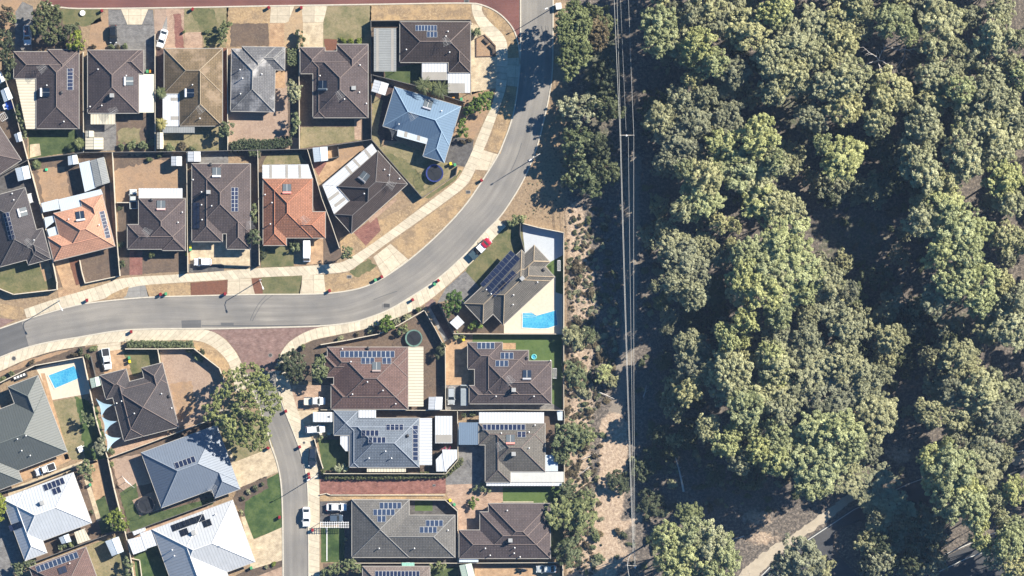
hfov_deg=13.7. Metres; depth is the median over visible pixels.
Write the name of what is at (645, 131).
understorey tree
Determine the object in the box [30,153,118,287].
dirt yard
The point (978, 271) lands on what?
gum tree
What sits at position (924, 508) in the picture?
understorey tree
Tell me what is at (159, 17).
verge
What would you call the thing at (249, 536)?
path
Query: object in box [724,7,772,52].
gum tree
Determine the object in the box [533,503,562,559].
yard
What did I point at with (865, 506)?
gum tree
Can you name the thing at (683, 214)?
gum tree
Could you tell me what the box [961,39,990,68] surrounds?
gum tree
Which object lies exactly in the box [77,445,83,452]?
park bench
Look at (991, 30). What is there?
gum tree
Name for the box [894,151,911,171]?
gum tree
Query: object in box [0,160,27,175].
boundary fence
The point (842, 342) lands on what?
understorey tree
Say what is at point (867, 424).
gum tree
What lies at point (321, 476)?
hedge bed
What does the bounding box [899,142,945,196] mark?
gum tree
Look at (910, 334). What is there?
understorey tree
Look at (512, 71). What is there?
driveway apron
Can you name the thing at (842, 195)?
understorey tree
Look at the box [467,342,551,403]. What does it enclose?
house
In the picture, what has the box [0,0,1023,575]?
ground
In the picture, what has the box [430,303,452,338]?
red mulch bed
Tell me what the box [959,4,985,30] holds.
gum tree
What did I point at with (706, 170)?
gum tree
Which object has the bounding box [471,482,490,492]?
shrub
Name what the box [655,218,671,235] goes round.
gum tree
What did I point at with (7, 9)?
street tree
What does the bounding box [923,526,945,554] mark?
understorey tree
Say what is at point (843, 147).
understorey tree
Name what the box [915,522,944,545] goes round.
understorey tree
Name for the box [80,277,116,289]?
verge
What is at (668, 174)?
understorey tree
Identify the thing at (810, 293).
gum tree
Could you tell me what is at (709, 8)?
gum tree
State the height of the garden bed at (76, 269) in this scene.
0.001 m
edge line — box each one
[761,450,1023,575]
[939,553,980,571]
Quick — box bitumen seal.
[202,324,319,326]
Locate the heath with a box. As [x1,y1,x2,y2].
[525,146,610,575]
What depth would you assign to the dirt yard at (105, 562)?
999.99 m
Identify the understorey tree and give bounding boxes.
[636,220,664,248]
[637,90,667,119]
[639,118,660,136]
[649,155,669,175]
[649,193,670,219]
[651,123,670,148]
[659,391,678,408]
[660,446,677,461]
[662,367,686,405]
[663,163,683,182]
[663,396,687,423]
[664,433,684,448]
[668,99,689,121]
[672,49,703,71]
[672,329,708,347]
[673,426,700,450]
[676,417,700,444]
[678,291,703,319]
[683,307,714,329]
[687,353,707,385]
[688,327,709,341]
[688,395,705,410]
[692,147,712,165]
[692,200,716,229]
[693,50,729,74]
[694,117,723,148]
[698,110,725,139]
[701,95,729,112]
[701,300,729,327]
[705,341,723,377]
[706,316,729,339]
[713,319,740,346]
[715,330,758,351]
[725,46,749,58]
[733,79,761,110]
[733,176,758,206]
[735,457,756,476]
[735,462,767,490]
[740,430,762,462]
[744,349,761,370]
[745,54,761,72]
[749,410,765,432]
[777,139,806,165]
[790,92,811,106]
[801,115,822,140]
[801,171,821,193]
[805,166,821,186]
[814,298,839,315]
[815,181,840,207]
[815,250,832,270]
[816,176,849,203]
[817,181,846,208]
[821,138,850,167]
[822,275,850,313]
[824,321,842,340]
[831,173,849,191]
[832,338,848,354]
[833,126,850,140]
[833,247,854,274]
[843,281,868,307]
[845,338,869,355]
[846,173,871,197]
[850,302,871,322]
[853,528,888,556]
[856,177,874,202]
[857,262,894,291]
[857,558,881,575]
[859,557,878,575]
[860,532,891,559]
[861,310,887,343]
[863,74,885,93]
[863,169,890,206]
[863,322,901,353]
[866,507,886,525]
[868,355,878,373]
[868,546,895,571]
[870,187,886,209]
[871,302,894,325]
[872,344,891,364]
[875,349,898,368]
[877,285,909,313]
[880,320,891,331]
[882,167,907,188]
[882,299,901,319]
[884,549,900,564]
[884,550,899,575]
[888,243,910,270]
[888,506,919,542]
[889,146,900,170]
[890,76,919,96]
[890,346,911,371]
[892,171,917,192]
[895,137,934,168]
[895,225,910,243]
[895,318,925,345]
[897,332,925,351]
[897,560,917,575]
[898,303,913,322]
[898,355,917,373]
[898,549,925,575]
[903,318,927,335]
[903,527,933,558]
[904,102,920,119]
[904,294,923,307]
[905,299,929,319]
[907,178,937,196]
[908,308,932,327]
[911,557,927,575]
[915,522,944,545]
[916,345,939,361]
[917,348,945,371]
[918,497,948,529]
[920,144,936,165]
[920,511,936,530]
[920,546,949,575]
[921,372,947,401]
[923,522,949,545]
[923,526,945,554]
[927,374,956,401]
[929,75,959,101]
[930,309,965,347]
[932,367,952,382]
[932,368,944,382]
[940,317,954,331]
[941,329,963,344]
[945,100,957,121]
[1004,179,1023,192]
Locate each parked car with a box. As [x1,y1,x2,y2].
[23,25,31,44]
[34,462,55,475]
[101,348,111,369]
[108,25,117,42]
[128,189,137,208]
[156,29,167,47]
[194,258,211,265]
[302,507,309,526]
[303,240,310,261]
[304,396,324,405]
[305,424,324,433]
[307,446,316,466]
[326,503,346,510]
[329,514,342,521]
[447,387,455,404]
[459,385,468,405]
[536,565,555,572]
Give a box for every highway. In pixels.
[762,449,1023,575]
[916,535,1023,575]
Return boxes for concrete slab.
[522,225,562,261]
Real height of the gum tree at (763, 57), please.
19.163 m
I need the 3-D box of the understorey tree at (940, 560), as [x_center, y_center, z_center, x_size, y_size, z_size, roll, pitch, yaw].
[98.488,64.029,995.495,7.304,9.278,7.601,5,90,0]
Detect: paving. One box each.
[19,454,70,480]
[85,113,115,150]
[131,504,212,537]
[185,32,201,47]
[189,151,227,162]
[259,567,281,575]
[308,140,370,184]
[373,76,396,140]
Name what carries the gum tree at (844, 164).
on the ground at (756, 524)
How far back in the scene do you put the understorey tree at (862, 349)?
994.48 m
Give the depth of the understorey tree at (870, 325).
994.23 m
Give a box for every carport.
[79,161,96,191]
[140,530,156,548]
[374,28,395,70]
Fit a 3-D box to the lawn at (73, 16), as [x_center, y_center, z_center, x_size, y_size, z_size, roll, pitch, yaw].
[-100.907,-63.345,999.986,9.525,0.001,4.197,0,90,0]
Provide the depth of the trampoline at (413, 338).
999.12 m
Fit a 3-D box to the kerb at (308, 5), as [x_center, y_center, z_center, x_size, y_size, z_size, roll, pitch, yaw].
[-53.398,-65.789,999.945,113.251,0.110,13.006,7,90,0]
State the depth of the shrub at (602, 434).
999.67 m
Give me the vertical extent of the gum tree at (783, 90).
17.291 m
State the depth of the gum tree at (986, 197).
990.02 m
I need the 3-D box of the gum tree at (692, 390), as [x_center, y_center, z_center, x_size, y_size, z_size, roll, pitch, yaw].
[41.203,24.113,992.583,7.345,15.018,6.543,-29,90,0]
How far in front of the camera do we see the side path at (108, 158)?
999.99 m
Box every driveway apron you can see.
[97,342,120,351]
[121,9,147,24]
[124,285,148,297]
[227,278,254,293]
[270,6,293,22]
[299,275,325,293]
[302,6,326,21]
[374,244,407,276]
[476,150,497,170]
[507,58,518,86]
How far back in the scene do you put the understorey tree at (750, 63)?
993.57 m
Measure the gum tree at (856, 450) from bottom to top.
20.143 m
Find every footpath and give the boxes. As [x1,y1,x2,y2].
[0,329,246,391]
[24,4,507,317]
[276,317,372,575]
[373,219,505,325]
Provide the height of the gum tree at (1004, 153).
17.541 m
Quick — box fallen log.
[675,458,684,491]
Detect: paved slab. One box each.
[30,144,40,157]
[132,491,160,515]
[503,343,515,348]
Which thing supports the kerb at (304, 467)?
on the side road at (291, 468)
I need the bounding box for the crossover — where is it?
[425,299,435,308]
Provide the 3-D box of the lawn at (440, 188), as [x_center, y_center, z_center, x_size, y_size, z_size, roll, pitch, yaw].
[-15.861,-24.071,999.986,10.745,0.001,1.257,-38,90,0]
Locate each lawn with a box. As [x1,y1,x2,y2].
[0,260,55,293]
[28,129,79,158]
[53,396,85,459]
[61,9,100,26]
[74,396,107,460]
[96,496,113,533]
[117,127,140,144]
[120,483,212,530]
[122,349,160,375]
[134,542,168,575]
[184,7,228,46]
[190,8,219,44]
[244,473,281,538]
[261,245,293,267]
[261,276,301,293]
[263,152,306,164]
[300,127,358,147]
[318,439,348,470]
[321,527,344,561]
[323,6,371,46]
[350,258,376,276]
[372,95,455,197]
[384,152,426,193]
[385,63,421,83]
[415,500,432,510]
[425,170,460,198]
[431,567,458,575]
[466,219,524,287]
[473,334,561,408]
[503,487,561,502]
[547,255,562,293]
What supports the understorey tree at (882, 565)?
on the ground at (756, 524)
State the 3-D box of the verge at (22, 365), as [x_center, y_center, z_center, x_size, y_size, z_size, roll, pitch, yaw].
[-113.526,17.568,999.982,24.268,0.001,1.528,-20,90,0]
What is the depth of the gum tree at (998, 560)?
986.28 m
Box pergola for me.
[320,522,348,527]
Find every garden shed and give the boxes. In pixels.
[0,72,4,83]
[1,87,12,101]
[14,132,22,141]
[15,166,31,180]
[59,534,71,543]
[68,155,78,164]
[85,131,93,136]
[85,137,102,148]
[90,157,109,186]
[90,376,101,387]
[105,537,123,555]
[133,527,145,534]
[157,132,163,148]
[171,156,181,165]
[188,151,200,161]
[313,147,327,161]
[402,562,413,565]
[428,397,442,409]
[435,416,451,442]
[436,453,446,470]
[442,449,456,470]
[450,315,463,328]
[459,563,474,575]
[557,410,562,419]
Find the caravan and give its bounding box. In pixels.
[313,412,332,421]
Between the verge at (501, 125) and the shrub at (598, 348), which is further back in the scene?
the verge at (501, 125)
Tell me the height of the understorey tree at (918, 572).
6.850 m
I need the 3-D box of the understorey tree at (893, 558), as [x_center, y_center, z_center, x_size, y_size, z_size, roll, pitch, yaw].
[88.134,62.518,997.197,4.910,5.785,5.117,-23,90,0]
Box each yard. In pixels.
[0,87,27,159]
[0,160,50,266]
[0,459,129,565]
[0,512,22,575]
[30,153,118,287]
[37,166,69,201]
[81,248,118,281]
[86,534,132,575]
[99,395,207,457]
[109,422,215,532]
[111,454,151,489]
[113,153,187,170]
[114,152,186,201]
[116,113,154,150]
[117,203,137,273]
[142,250,186,273]
[156,126,226,150]
[160,349,225,427]
[170,381,195,420]
[228,48,298,149]
[228,150,259,234]
[230,23,268,46]
[251,235,259,266]
[260,149,333,264]
[300,74,313,126]
[300,118,371,148]
[317,434,339,439]
[320,185,349,251]
[320,311,444,409]
[323,235,340,264]
[323,563,562,575]
[325,410,457,472]
[328,142,367,159]
[352,500,457,562]
[371,22,471,94]
[439,303,503,333]
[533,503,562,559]
[544,410,562,482]
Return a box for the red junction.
[209,327,317,373]
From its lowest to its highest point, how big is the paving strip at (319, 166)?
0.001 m
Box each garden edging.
[326,527,326,560]
[476,34,495,56]
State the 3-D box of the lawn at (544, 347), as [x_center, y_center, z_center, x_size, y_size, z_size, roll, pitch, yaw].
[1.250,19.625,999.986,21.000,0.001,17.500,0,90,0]
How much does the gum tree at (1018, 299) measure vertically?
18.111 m
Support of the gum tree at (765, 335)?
on the ground at (756, 524)
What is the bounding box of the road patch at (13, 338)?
[0,322,28,355]
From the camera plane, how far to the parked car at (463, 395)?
998.02 m
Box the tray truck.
[468,237,491,259]
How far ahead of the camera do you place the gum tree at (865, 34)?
987.97 m
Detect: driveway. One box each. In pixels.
[15,2,32,50]
[54,258,75,288]
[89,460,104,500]
[99,349,129,373]
[108,10,154,74]
[130,250,141,274]
[164,9,183,47]
[189,240,250,267]
[235,448,278,486]
[249,527,281,568]
[269,23,283,46]
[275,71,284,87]
[290,385,330,409]
[294,238,322,265]
[298,410,332,439]
[303,23,322,46]
[320,477,445,494]
[320,500,351,522]
[354,218,380,244]
[438,271,479,303]
[445,137,473,166]
[445,337,467,384]
[446,385,469,409]
[446,427,484,484]
[471,23,496,94]
[475,567,559,575]
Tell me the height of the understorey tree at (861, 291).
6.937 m
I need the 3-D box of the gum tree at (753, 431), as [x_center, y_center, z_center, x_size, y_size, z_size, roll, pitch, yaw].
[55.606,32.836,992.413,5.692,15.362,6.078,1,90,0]
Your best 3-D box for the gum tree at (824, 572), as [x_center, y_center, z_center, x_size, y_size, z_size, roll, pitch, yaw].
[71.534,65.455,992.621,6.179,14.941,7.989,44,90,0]
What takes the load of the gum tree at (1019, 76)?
on the ground at (756, 524)
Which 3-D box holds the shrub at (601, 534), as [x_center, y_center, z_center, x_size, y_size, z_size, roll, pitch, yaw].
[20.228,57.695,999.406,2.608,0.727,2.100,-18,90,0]
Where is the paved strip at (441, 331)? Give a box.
[428,308,447,341]
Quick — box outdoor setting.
[14,372,27,380]
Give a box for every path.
[8,458,96,495]
[41,373,68,459]
[84,480,100,520]
[103,152,117,246]
[154,75,154,112]
[156,49,163,127]
[158,17,166,47]
[223,48,227,126]
[226,449,240,483]
[241,516,253,542]
[345,525,351,561]
[470,404,561,409]
[739,488,858,575]
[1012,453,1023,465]
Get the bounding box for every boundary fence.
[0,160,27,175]
[0,160,57,294]
[0,357,107,457]
[0,462,83,492]
[3,76,27,159]
[28,139,370,159]
[32,532,113,562]
[79,260,118,283]
[83,52,83,151]
[107,458,133,575]
[109,421,206,457]
[112,152,120,275]
[125,348,224,380]
[128,501,214,532]
[155,34,155,150]
[186,152,187,271]
[227,49,227,149]
[257,149,259,264]
[299,74,299,148]
[307,149,339,247]
[321,310,423,344]
[321,409,457,410]
[323,411,457,473]
[371,60,371,138]
[371,139,421,196]
[374,75,463,101]
[374,562,556,562]
[375,19,471,24]
[410,499,457,539]
[422,166,457,197]
[425,311,445,409]
[521,223,562,232]
[563,232,563,328]
[564,411,564,486]
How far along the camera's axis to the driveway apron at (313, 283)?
999.98 m
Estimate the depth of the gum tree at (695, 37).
982.88 m
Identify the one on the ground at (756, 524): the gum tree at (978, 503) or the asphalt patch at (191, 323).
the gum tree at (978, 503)
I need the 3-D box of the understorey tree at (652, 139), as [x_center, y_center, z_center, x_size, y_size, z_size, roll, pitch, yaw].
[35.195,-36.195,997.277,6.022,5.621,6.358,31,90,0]
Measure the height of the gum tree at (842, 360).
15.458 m
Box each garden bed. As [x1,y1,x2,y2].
[0,346,87,384]
[32,9,84,50]
[68,256,83,285]
[84,346,103,377]
[88,11,108,49]
[120,251,129,275]
[188,264,223,272]
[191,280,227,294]
[233,476,267,516]
[236,560,281,575]
[251,278,262,293]
[286,48,299,137]
[289,306,423,383]
[324,39,336,50]
[453,90,494,139]
[477,35,494,55]
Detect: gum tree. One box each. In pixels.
[542,495,578,529]
[551,418,589,451]
[551,449,569,465]
[553,0,592,81]
[554,531,581,568]
[555,91,601,125]
[557,480,575,500]
[560,167,584,191]
[561,124,600,157]
[561,360,586,388]
[562,124,580,145]
[562,151,583,170]
[562,324,587,351]
[563,489,598,535]
[572,159,606,198]
[572,427,596,447]
[581,129,615,159]
[581,325,597,342]
[586,2,616,40]
[586,15,610,58]
[586,94,626,124]
[589,57,620,96]
[590,155,620,185]
[595,364,612,383]
[603,374,620,387]
[606,469,631,495]
[629,457,654,482]
[637,488,666,518]
[638,4,679,44]
[638,446,664,469]
[640,100,676,135]
[641,34,674,58]
[645,0,669,5]
[646,424,673,447]
[647,279,660,293]
[649,519,686,556]
[650,225,690,266]
[652,149,682,172]
[652,291,673,311]
[652,547,683,574]
[653,118,696,154]
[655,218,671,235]
[658,269,694,301]
[658,322,673,335]
[659,305,679,326]
[660,54,671,65]
[660,565,691,575]
[662,18,697,58]
[662,237,711,281]
[664,0,683,19]
[666,84,696,116]
[667,541,708,575]
[668,515,718,559]
[669,197,697,223]
[672,137,704,164]
[672,328,706,362]
[672,377,703,407]
[673,158,696,183]
[674,102,711,139]
[674,340,710,380]
[674,501,704,522]
[675,25,718,60]
[677,0,706,25]
[678,48,697,68]
[678,262,711,290]
[679,178,726,222]
[679,281,710,311]
[680,69,703,90]
[685,156,724,199]
[688,229,720,256]
[690,0,728,21]
[690,356,716,386]
[692,83,718,109]
[692,558,724,575]
[693,518,733,565]
[694,46,730,79]
[694,412,720,444]
[700,6,733,40]
[704,128,742,165]
[704,274,731,309]
[704,531,742,575]
[707,153,731,173]
[707,211,731,234]
[708,374,748,408]
[709,76,738,100]
[709,244,728,270]
[709,349,753,395]
[710,429,742,457]
[711,99,744,134]
[714,0,757,27]
[714,321,742,352]
[717,54,753,90]
[718,147,766,193]
[721,25,746,50]
[722,419,745,441]
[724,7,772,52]
[724,236,736,251]
[724,256,761,297]
[725,216,742,233]
[725,235,757,271]
[725,278,750,306]
[726,384,770,428]
[726,448,753,475]
[731,307,759,333]
[733,112,781,161]
[736,333,750,348]
[736,349,753,368]
[739,269,784,313]
[740,418,763,442]
[741,171,777,207]
[741,183,782,224]
[742,378,788,415]
[743,252,785,288]
[744,231,777,262]
[744,436,771,465]
[749,39,790,80]
[750,144,789,182]
[753,340,787,370]
[753,340,794,384]
[754,76,789,106]
[755,0,793,25]
[756,186,792,223]
[756,214,813,269]
[757,0,794,29]
[758,365,789,389]
[758,424,794,454]
[759,442,793,475]
[760,323,793,349]
[761,265,789,296]
[761,447,792,478]
[762,147,788,175]
[762,416,781,436]
[763,298,795,329]
[763,310,791,329]
[765,77,789,101]
[765,388,799,426]
[767,551,801,575]
[772,23,813,60]
[773,26,806,53]
[773,55,808,91]
[774,236,826,305]
[777,371,813,413]
[779,532,825,575]
[780,451,808,474]
[781,153,801,179]
[782,152,802,177]
[782,193,807,221]
[784,438,848,493]
[785,340,838,394]
[785,410,835,454]
[787,342,808,360]
[788,2,827,41]
[788,70,814,98]
[790,320,823,352]
[793,100,828,134]
[793,282,817,305]
[794,31,833,71]
[794,480,824,501]
[795,302,820,328]
[802,369,856,417]
[806,72,839,102]
[806,290,846,331]
[808,407,864,452]
[809,256,847,296]
[809,554,836,575]
[812,132,832,155]
[813,484,834,499]
[819,1,857,40]
[819,47,842,70]
[819,134,868,181]
[820,342,862,386]
[821,91,865,127]
[823,53,874,100]
[825,0,851,8]
[826,307,867,346]
[827,23,860,59]
[831,428,868,463]
[832,452,859,478]
[832,463,868,496]
[840,279,859,304]
[842,350,877,390]
[845,0,873,22]
[845,374,885,406]
[850,388,898,443]
[851,13,874,41]
[853,485,882,513]
[857,436,883,465]
[858,423,871,439]
[859,461,901,501]
[862,104,895,136]
[864,132,894,159]
[865,506,891,534]
[867,64,913,111]
[869,488,916,527]
[872,0,912,39]
[872,364,895,383]
[875,323,910,355]
[877,165,903,198]
[890,541,905,552]
[893,0,918,21]
[893,92,916,113]
[894,0,909,4]
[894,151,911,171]
[895,22,920,46]
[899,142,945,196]
[900,120,933,159]
[900,202,942,238]
[903,101,943,139]
[909,192,933,211]
[911,0,947,28]
[913,57,958,95]
[913,396,948,429]
[914,29,948,62]
[915,87,950,114]
[915,442,945,475]
[918,0,967,41]
[920,236,966,271]
[920,280,954,321]
[920,467,951,503]
[923,182,971,224]
[923,197,983,255]
[924,442,979,491]
[927,123,946,148]
[930,264,976,304]
[932,488,969,526]
[933,166,961,196]
[935,373,970,408]
[937,338,980,375]
[938,435,954,449]
[940,57,969,79]
[940,125,987,182]
[941,395,981,431]
[941,419,970,446]
[941,463,987,502]
[944,73,978,104]
[945,229,985,269]
[946,35,968,59]
[948,94,973,120]
[950,118,970,138]
[952,485,990,531]
[953,355,985,385]
[954,101,996,146]
[956,262,1001,301]
[956,442,998,490]
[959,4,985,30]
[960,370,1010,412]
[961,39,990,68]
[962,216,995,246]
[963,285,998,319]
[963,509,990,532]
[964,430,1005,471]
[965,336,984,357]
[965,418,989,446]
[967,530,993,554]
[970,76,1013,117]
[971,11,1016,57]
[971,315,1001,346]
[972,60,1012,91]
[975,395,1020,437]
[977,108,1023,160]
[977,187,999,212]
[978,450,1007,487]
[979,132,1015,165]
[980,158,1023,199]
[981,538,1010,571]
[983,0,1016,23]
[985,485,1006,511]
[986,293,1011,314]
[986,366,1002,381]
[987,302,1023,352]
[988,217,1023,256]
[990,187,1023,217]
[991,268,1014,298]
[991,525,1022,560]
[992,509,1009,527]
[994,51,1022,72]
[995,248,1016,268]
[995,474,1023,506]
[995,514,1023,545]
[997,84,1022,111]
[997,414,1023,445]
[997,442,1017,465]
[1000,107,1023,135]
[1000,377,1023,405]
[1000,552,1023,575]
[1002,283,1023,314]
[1005,60,1023,91]
[1006,29,1023,51]
[1012,230,1023,250]
[1014,230,1023,257]
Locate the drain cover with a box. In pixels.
[383,303,390,307]
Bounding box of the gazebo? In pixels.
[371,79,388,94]
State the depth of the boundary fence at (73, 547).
998.20 m
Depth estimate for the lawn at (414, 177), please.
999.98 m
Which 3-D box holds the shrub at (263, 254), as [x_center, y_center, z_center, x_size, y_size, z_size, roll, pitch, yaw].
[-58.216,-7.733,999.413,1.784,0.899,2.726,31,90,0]
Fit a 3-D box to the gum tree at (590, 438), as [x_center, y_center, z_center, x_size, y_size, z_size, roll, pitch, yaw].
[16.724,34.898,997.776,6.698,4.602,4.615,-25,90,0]
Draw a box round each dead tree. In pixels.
[861,42,896,70]
[886,40,914,70]
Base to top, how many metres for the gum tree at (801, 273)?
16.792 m
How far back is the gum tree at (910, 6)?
989.33 m
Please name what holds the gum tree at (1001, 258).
on the ground at (756, 524)
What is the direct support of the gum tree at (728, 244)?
on the ground at (756, 524)
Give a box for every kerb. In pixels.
[0,0,520,328]
[0,0,553,357]
[47,2,519,63]
[246,373,283,575]
[275,371,308,575]
[833,520,860,575]
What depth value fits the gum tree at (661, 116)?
986.68 m
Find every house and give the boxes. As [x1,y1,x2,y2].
[0,127,21,173]
[0,187,50,266]
[0,375,67,489]
[3,472,91,560]
[13,49,78,128]
[29,547,96,575]
[41,189,114,261]
[87,50,153,124]
[99,362,178,440]
[127,188,185,250]
[141,426,239,507]
[152,500,255,575]
[163,48,222,132]
[192,163,253,249]
[230,46,284,111]
[262,164,325,245]
[300,44,367,117]
[322,144,407,233]
[324,347,422,409]
[333,410,431,471]
[352,499,454,557]
[362,566,429,575]
[383,86,460,162]
[400,21,470,92]
[459,412,563,485]
[459,503,550,561]
[464,245,554,324]
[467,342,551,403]
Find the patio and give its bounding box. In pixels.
[128,536,146,554]
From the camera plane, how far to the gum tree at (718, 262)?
989.12 m
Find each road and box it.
[22,0,551,345]
[41,0,519,42]
[247,371,307,575]
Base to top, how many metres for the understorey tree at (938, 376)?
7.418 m
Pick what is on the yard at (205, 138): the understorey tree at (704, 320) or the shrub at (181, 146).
the shrub at (181, 146)
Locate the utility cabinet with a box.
[556,3,561,9]
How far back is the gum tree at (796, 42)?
983.72 m
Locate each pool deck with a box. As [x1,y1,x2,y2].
[36,358,89,399]
[504,276,562,332]
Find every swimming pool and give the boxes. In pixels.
[47,365,80,388]
[521,310,558,328]
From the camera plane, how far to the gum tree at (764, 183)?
985.36 m
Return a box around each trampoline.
[137,496,154,513]
[405,330,421,346]
[426,164,443,181]
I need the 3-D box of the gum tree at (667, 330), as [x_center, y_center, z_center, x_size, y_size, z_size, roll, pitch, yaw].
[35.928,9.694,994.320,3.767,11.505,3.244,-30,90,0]
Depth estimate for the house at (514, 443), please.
997.21 m
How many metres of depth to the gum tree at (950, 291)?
982.51 m
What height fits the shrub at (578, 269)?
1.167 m
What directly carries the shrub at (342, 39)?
on the lawn at (348, 22)
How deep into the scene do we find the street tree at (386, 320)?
997.52 m
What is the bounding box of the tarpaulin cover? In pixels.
[5,100,14,109]
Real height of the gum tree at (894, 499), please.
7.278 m
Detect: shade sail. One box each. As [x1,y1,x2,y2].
[96,399,113,415]
[101,416,116,431]
[105,432,121,450]
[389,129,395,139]
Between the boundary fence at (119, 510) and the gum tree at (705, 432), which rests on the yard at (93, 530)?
the boundary fence at (119, 510)
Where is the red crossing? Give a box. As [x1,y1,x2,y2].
[0,318,13,326]
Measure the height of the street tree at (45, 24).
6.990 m
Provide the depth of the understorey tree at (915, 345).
995.38 m
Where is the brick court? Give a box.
[445,483,502,529]
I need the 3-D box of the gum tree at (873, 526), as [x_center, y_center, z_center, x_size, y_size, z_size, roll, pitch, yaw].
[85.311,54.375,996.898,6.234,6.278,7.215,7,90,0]
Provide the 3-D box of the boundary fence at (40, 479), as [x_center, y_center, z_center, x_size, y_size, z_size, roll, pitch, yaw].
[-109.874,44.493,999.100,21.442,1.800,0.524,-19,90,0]
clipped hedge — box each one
[126,339,193,347]
[228,135,292,151]
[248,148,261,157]
[286,48,298,65]
[325,457,463,479]
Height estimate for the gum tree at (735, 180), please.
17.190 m
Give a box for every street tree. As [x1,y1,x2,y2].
[0,5,14,25]
[0,28,16,70]
[0,494,6,521]
[2,66,12,80]
[4,11,16,23]
[10,559,35,575]
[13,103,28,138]
[29,0,62,45]
[56,21,79,40]
[66,28,85,50]
[76,459,95,481]
[80,410,94,426]
[92,436,106,455]
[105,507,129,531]
[121,556,133,575]
[201,362,282,451]
[217,121,234,136]
[218,20,232,44]
[246,229,261,244]
[250,203,258,222]
[275,348,308,383]
[286,78,302,103]
[289,112,300,134]
[295,29,305,49]
[310,354,329,383]
[320,558,361,575]
[334,463,348,472]
[340,246,352,259]
[375,314,394,332]
[397,323,408,335]
[429,561,446,570]
[434,343,445,359]
[442,289,463,317]
[456,117,468,137]
[463,91,493,115]
[471,27,480,36]
[506,214,526,226]
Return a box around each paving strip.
[39,260,51,280]
[173,14,183,47]
[311,160,326,175]
[354,118,361,139]
[368,198,396,222]
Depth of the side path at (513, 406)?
999.98 m
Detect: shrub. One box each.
[58,543,66,550]
[68,541,77,547]
[78,346,82,355]
[89,346,96,350]
[105,448,114,454]
[116,242,125,247]
[117,259,125,266]
[118,143,124,150]
[127,140,136,150]
[137,141,147,149]
[148,138,154,147]
[155,152,163,157]
[165,143,174,150]
[178,141,186,152]
[185,346,194,352]
[192,353,203,362]
[257,244,264,251]
[260,250,267,260]
[289,242,302,251]
[318,432,327,440]
[340,37,347,43]
[356,38,361,43]
[367,324,374,333]
[393,317,400,324]
[402,314,411,319]
[453,331,465,340]
[467,320,482,329]
[468,496,478,509]
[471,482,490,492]
[565,406,571,415]
[566,467,576,475]
[569,358,576,362]
[571,414,577,419]
[572,264,582,273]
[573,461,581,471]
[574,276,581,285]
[574,316,582,323]
[577,362,585,371]
[579,387,587,397]
[580,442,589,450]
[584,319,592,325]
[584,470,592,477]
[585,409,593,414]
[588,287,594,297]
[590,374,601,384]
[591,531,599,539]
[591,558,599,565]
[593,530,603,537]
[593,553,604,561]
[595,345,603,351]
[596,347,608,360]
[596,356,602,362]
[598,432,606,438]
[599,224,608,231]
[603,258,611,265]
[606,306,618,313]
[613,317,620,326]
[620,530,628,538]
[628,456,637,462]
[638,358,644,367]
[645,301,650,308]
[645,534,650,545]
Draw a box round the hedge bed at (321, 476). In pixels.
[318,472,445,480]
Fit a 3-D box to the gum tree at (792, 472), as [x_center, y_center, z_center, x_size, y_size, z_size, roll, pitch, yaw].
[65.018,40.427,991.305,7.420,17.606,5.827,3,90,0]
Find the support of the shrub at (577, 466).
on the heath
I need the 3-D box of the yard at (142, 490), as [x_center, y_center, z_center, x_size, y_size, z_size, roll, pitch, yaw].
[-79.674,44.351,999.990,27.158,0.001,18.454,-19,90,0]
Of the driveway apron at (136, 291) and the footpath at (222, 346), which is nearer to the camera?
the footpath at (222, 346)
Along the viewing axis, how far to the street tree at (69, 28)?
996.34 m
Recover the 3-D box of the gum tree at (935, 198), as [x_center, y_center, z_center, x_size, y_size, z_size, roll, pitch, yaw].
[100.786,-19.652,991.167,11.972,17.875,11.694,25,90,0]
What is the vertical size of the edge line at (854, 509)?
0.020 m
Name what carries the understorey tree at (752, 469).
on the ground at (756, 524)
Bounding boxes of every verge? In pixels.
[0,0,21,49]
[0,303,23,318]
[0,348,74,375]
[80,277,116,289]
[103,287,128,299]
[145,283,190,296]
[154,9,165,47]
[193,342,228,377]
[216,396,272,461]
[226,7,269,46]
[284,7,302,48]
[320,494,446,500]
[324,260,380,292]
[340,233,364,256]
[354,167,463,254]
[370,4,470,20]
[391,173,482,258]
[483,7,518,57]
[488,86,516,152]
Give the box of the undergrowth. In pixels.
[584,9,939,515]
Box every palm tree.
[32,159,40,169]
[73,137,84,148]
[155,87,166,98]
[155,118,167,130]
[412,77,432,93]
[427,81,439,94]
[430,80,450,97]
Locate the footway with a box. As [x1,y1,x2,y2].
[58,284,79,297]
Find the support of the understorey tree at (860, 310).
on the ground at (756, 524)
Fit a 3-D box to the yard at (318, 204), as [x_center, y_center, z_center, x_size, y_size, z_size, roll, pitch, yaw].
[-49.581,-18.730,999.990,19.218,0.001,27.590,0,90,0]
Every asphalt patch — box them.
[181,320,200,327]
[221,323,233,325]
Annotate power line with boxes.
[614,4,632,540]
[617,12,633,541]
[628,0,634,502]
[628,147,633,517]
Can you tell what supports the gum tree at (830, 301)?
on the ground at (756, 524)

